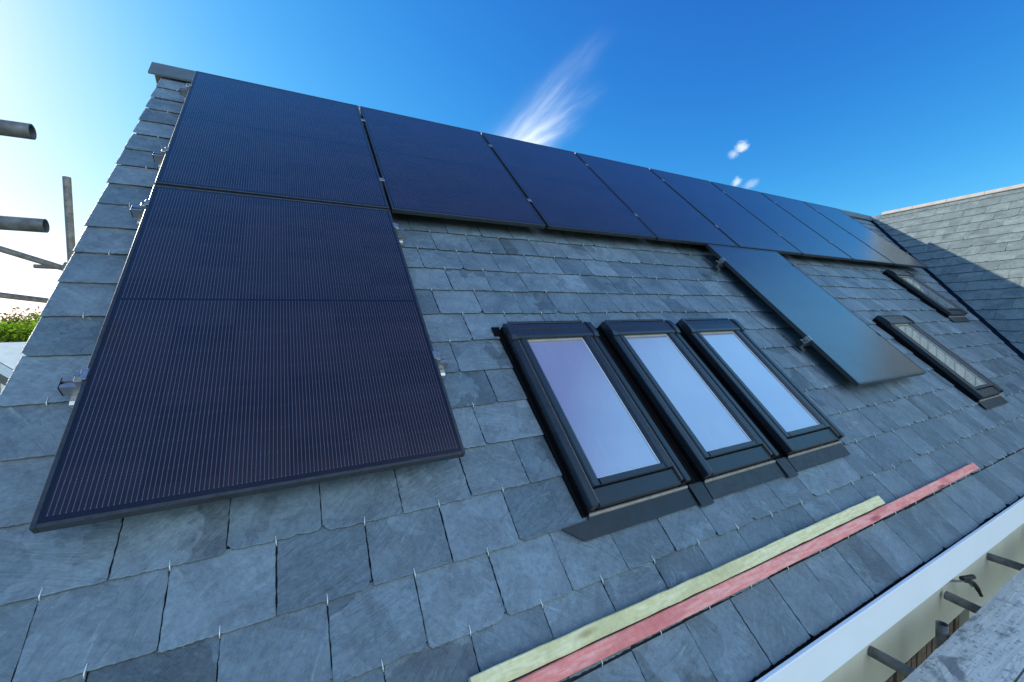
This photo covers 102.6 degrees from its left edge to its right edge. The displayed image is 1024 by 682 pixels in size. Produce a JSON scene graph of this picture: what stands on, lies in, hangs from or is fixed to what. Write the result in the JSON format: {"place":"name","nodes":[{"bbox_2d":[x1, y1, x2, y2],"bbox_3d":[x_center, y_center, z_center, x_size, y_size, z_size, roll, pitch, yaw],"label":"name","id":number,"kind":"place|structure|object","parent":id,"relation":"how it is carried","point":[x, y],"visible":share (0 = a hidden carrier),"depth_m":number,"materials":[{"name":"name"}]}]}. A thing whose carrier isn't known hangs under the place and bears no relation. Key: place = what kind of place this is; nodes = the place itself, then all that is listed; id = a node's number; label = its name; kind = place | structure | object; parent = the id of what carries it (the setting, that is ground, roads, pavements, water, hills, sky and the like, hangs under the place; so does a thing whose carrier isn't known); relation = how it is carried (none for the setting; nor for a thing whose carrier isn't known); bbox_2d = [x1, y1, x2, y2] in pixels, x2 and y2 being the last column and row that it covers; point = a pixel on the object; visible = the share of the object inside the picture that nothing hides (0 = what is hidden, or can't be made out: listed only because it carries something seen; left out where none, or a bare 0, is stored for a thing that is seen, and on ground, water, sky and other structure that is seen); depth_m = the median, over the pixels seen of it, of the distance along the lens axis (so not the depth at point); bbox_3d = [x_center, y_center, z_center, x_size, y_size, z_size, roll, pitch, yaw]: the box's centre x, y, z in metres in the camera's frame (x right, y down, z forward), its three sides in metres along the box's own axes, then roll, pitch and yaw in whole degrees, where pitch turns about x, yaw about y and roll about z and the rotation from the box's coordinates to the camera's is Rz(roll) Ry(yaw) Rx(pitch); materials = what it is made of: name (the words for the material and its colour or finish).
{"place":"outdoors","nodes":[
{"label":"outdoors","id":0,"kind":"place"},
{"bbox_2d":[0,362,12,392],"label":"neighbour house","id":1,"kind":"structure","parent":0,"point":[6,372],"depth_m":11.91,"materials":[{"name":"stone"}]},
{"bbox_2d":[0,342,25,390],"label":"neighbour house","id":2,"kind":"structure","parent":0,"point":[11,354],"depth_m":23.16,"materials":[{"name":"paint"}]},
{"bbox_2d":[0,0,1023,321],"label":"sky","id":3,"kind":"structure","parent":0,"point":[866,107],"materials":[{"name":"blue"}]},
{"label":"ground","id":4,"kind":"structure","parent":0,"visible":0},
{"bbox_2d":[0,320,27,342],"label":"tree","id":5,"kind":"object","parent":4,"relation":"on","point":[6,328],"visible":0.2,"depth_m":31.07,"materials":[{"name":"green plant"}]},
{"bbox_2d":[0,319,36,340],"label":"tree","id":6,"kind":"object","parent":4,"relation":"on","point":[20,323],"visible":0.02,"depth_m":32.95,"materials":[{"name":"green plant"}]},
{"bbox_2d":[0,307,37,325],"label":"tree","id":7,"kind":"object","parent":4,"relation":"on","point":[14,318],"visible":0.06,"depth_m":43.98,"materials":[{"name":"green plant"}]},
{"bbox_2d":[0,312,40,341],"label":"tree","id":8,"kind":"object","parent":4,"relation":"on","point":[24,334],"visible":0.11,"depth_m":31.13,"materials":[{"name":"green plant"}]},
{"bbox_2d":[0,305,40,323],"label":"tree","id":9,"kind":"object","parent":4,"relation":"on","point":[22,317],"visible":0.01,"depth_m":46.95,"materials":[{"name":"green plant"}]},
{"bbox_2d":[0,119,75,302],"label":"scaffold","id":10,"kind":"object","parent":4,"relation":"on","point":[8,128],"visible":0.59,"depth_m":3.08,"materials":[{"name":"grey metal"}]},
{"bbox_2d":[0,62,1023,681],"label":"slate roofed house","id":11,"kind":"structure","parent":4,"relation":"on","point":[638,420],"depth_m":1.80,"materials":[{"name":"stone"}]},
{"bbox_2d":[57,346,447,408],"bbox_3d":[-0.877,0.085,1.613,1.261,0.218,0.124,-2,-43,-28],"label":"mounting rail","id":12,"kind":"object","parent":11,"relation":"attached to","point":[69,386],"visible":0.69,"depth_m":1.29,"materials":[{"name":"metal"}]},
{"bbox_2d":[28,185,464,533],"bbox_3d":[-0.972,-0.168,1.780,1.134,1.703,0.030,-2,-43,-28],"label":"solar panel","id":13,"kind":"object","parent":12,"relation":"attached to","point":[246,345],"visible":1,"depth_m":1.52,"materials":[{"name":"glass"}]},
{"bbox_2d":[130,199,404,245],"bbox_3d":[-1.234,-0.666,2.238,1.261,0.124,0.218,-2,47,-28],"label":"mounting rail","id":14,"kind":"object","parent":11,"relation":"attached to","point":[137,212],"visible":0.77,"depth_m":1.92,"materials":[{"name":"metal"}]},
{"bbox_2d":[179,83,853,218],"bbox_3d":[1.800,-1.958,5.053,9.337,0.218,0.124,-2,-43,-28],"label":"mounting rail","id":15,"kind":"object","parent":11,"relation":"attached to","point":[184,92],"visible":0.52,"depth_m":2.87,"materials":[{"name":"metal"}]},
{"bbox_2d":[152,147,908,253],"bbox_3d":[2.149,-1.225,4.443,9.337,0.218,0.124,-2,-43,-28],"label":"mounting rail","id":16,"kind":"object","parent":11,"relation":"attached to","point":[158,157],"visible":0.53,"depth_m":2.25,"materials":[{"name":"metal"}]},
{"bbox_2d":[155,71,388,209],"bbox_3d":[-1.565,-1.411,2.814,1.134,0.030,1.703,-2,47,-28],"label":"solar panel","id":17,"kind":"object","parent":16,"relation":"attached to","point":[230,135],"visible":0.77,"depth_m":2.65,"materials":[{"name":"glass"}]},
{"bbox_2d":[360,106,545,228],"bbox_3d":[-0.543,-1.454,3.348,1.134,1.703,0.030,-2,-43,-28],"label":"solar panel","id":18,"kind":"object","parent":16,"relation":"attached to","point":[431,169],"visible":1,"depth_m":3.19,"materials":[{"name":"glass"}]},
{"bbox_2d":[481,132,656,239],"bbox_3d":[0.481,-1.498,3.881,1.134,0.030,1.703,-2,47,-28],"label":"solar panel","id":19,"kind":"object","parent":16,"relation":"attached to","point":[564,190],"visible":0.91,"depth_m":3.74,"materials":[{"name":"glass"}]},
{"bbox_2d":[575,152,738,246],"bbox_3d":[1.502,-1.540,4.414,1.134,1.703,0.032,-2,-43,-28],"label":"solar panel","id":20,"kind":"object","parent":16,"relation":"attached to","point":[660,208],"visible":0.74,"depth_m":4.29,"materials":[{"name":"glass"}]},
{"bbox_2d":[649,168,802,254],"bbox_3d":[2.526,-1.585,4.947,1.134,1.703,0.032,-2,-43,-28],"label":"solar panel","id":21,"kind":"object","parent":16,"relation":"attached to","point":[735,222],"visible":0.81,"depth_m":4.84,"materials":[{"name":"glass"}]},
{"bbox_2d":[710,181,852,260],"bbox_3d":[3.548,-1.628,5.481,1.134,1.703,0.030,-2,-43,-28],"label":"solar panel","id":22,"kind":"object","parent":16,"relation":"attached to","point":[803,238],"visible":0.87,"depth_m":5.38,"materials":[{"name":"glass"}]},
{"bbox_2d":[760,192,893,264],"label":"solar panel","id":23,"kind":"object","parent":16,"relation":"attached to","point":[847,243],"visible":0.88,"depth_m":5.92,"materials":[{"name":"glass"}]},
{"bbox_2d":[802,201,927,268],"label":"solar panel","id":24,"kind":"object","parent":16,"relation":"attached to","point":[895,255],"visible":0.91,"depth_m":6.46,"materials":[{"name":"glass"}]},
{"bbox_2d":[468,495,884,681],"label":"timber batten","id":25,"kind":"object","parent":11,"relation":"on","point":[531,660],"visible":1,"depth_m":1.43,"materials":[{"name":"beige wood"}]},
{"bbox_2d":[515,463,978,681],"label":"timber batten","id":26,"kind":"object","parent":11,"relation":"on","point":[569,665],"visible":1,"depth_m":1.53,"materials":[{"name":"red wood"}]},
{"bbox_2d":[702,257,795,271],"bbox_3d":[2.405,-0.772,4.085,1.249,0.218,0.124,-2,-43,-28],"label":"mounting rail","id":27,"kind":"object","parent":11,"relation":"attached to","point":[718,264],"visible":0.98,"depth_m":3.78,"materials":[{"name":"metal"}]},
{"bbox_2d":[780,332,881,351],"bbox_3d":[2.753,-0.044,3.479,1.249,0.218,0.124,-2,-43,-28],"label":"mounting rail","id":28,"kind":"object","parent":11,"relation":"attached to","point":[804,341],"visible":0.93,"depth_m":3.17,"materials":[{"name":"metal"}]},
{"bbox_2d":[705,244,926,386],"bbox_3d":[2.650,-0.321,3.668,1.134,1.703,0.032,-2,-43,-28],"label":"solar panel","id":29,"kind":"object","parent":28,"relation":"attached to","point":[852,347],"visible":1,"depth_m":3.52,"materials":[{"name":"glass"}]},
{"bbox_2d":[949,574,982,596],"bbox_3d":[2.431,1.357,2.279,0.805,0.361,0.058,-2,2,-22],"label":"cable","id":30,"kind":"object","parent":11,"relation":"hanging from","point":[969,578],"visible":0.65,"depth_m":2.38,"materials":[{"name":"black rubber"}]},
{"bbox_2d":[868,553,1023,676],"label":"scaffold","id":31,"kind":"object","parent":4,"relation":"on","point":[941,637],"visible":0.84,"depth_m":2.03,"materials":[{"name":"grey metal"}]},
{"bbox_2d":[902,568,1023,681],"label":"scaffold board","id":32,"kind":"object","parent":31,"relation":"on","point":[984,642],"visible":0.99,"depth_m":1.91,"materials":[{"name":"grey wood"}]},
{"bbox_2d":[1017,673,1023,681],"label":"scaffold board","id":33,"kind":"object","parent":31,"relation":"on","point":[1021,678],"visible":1,"depth_m":1.75,"materials":[{"name":"grey wood"}]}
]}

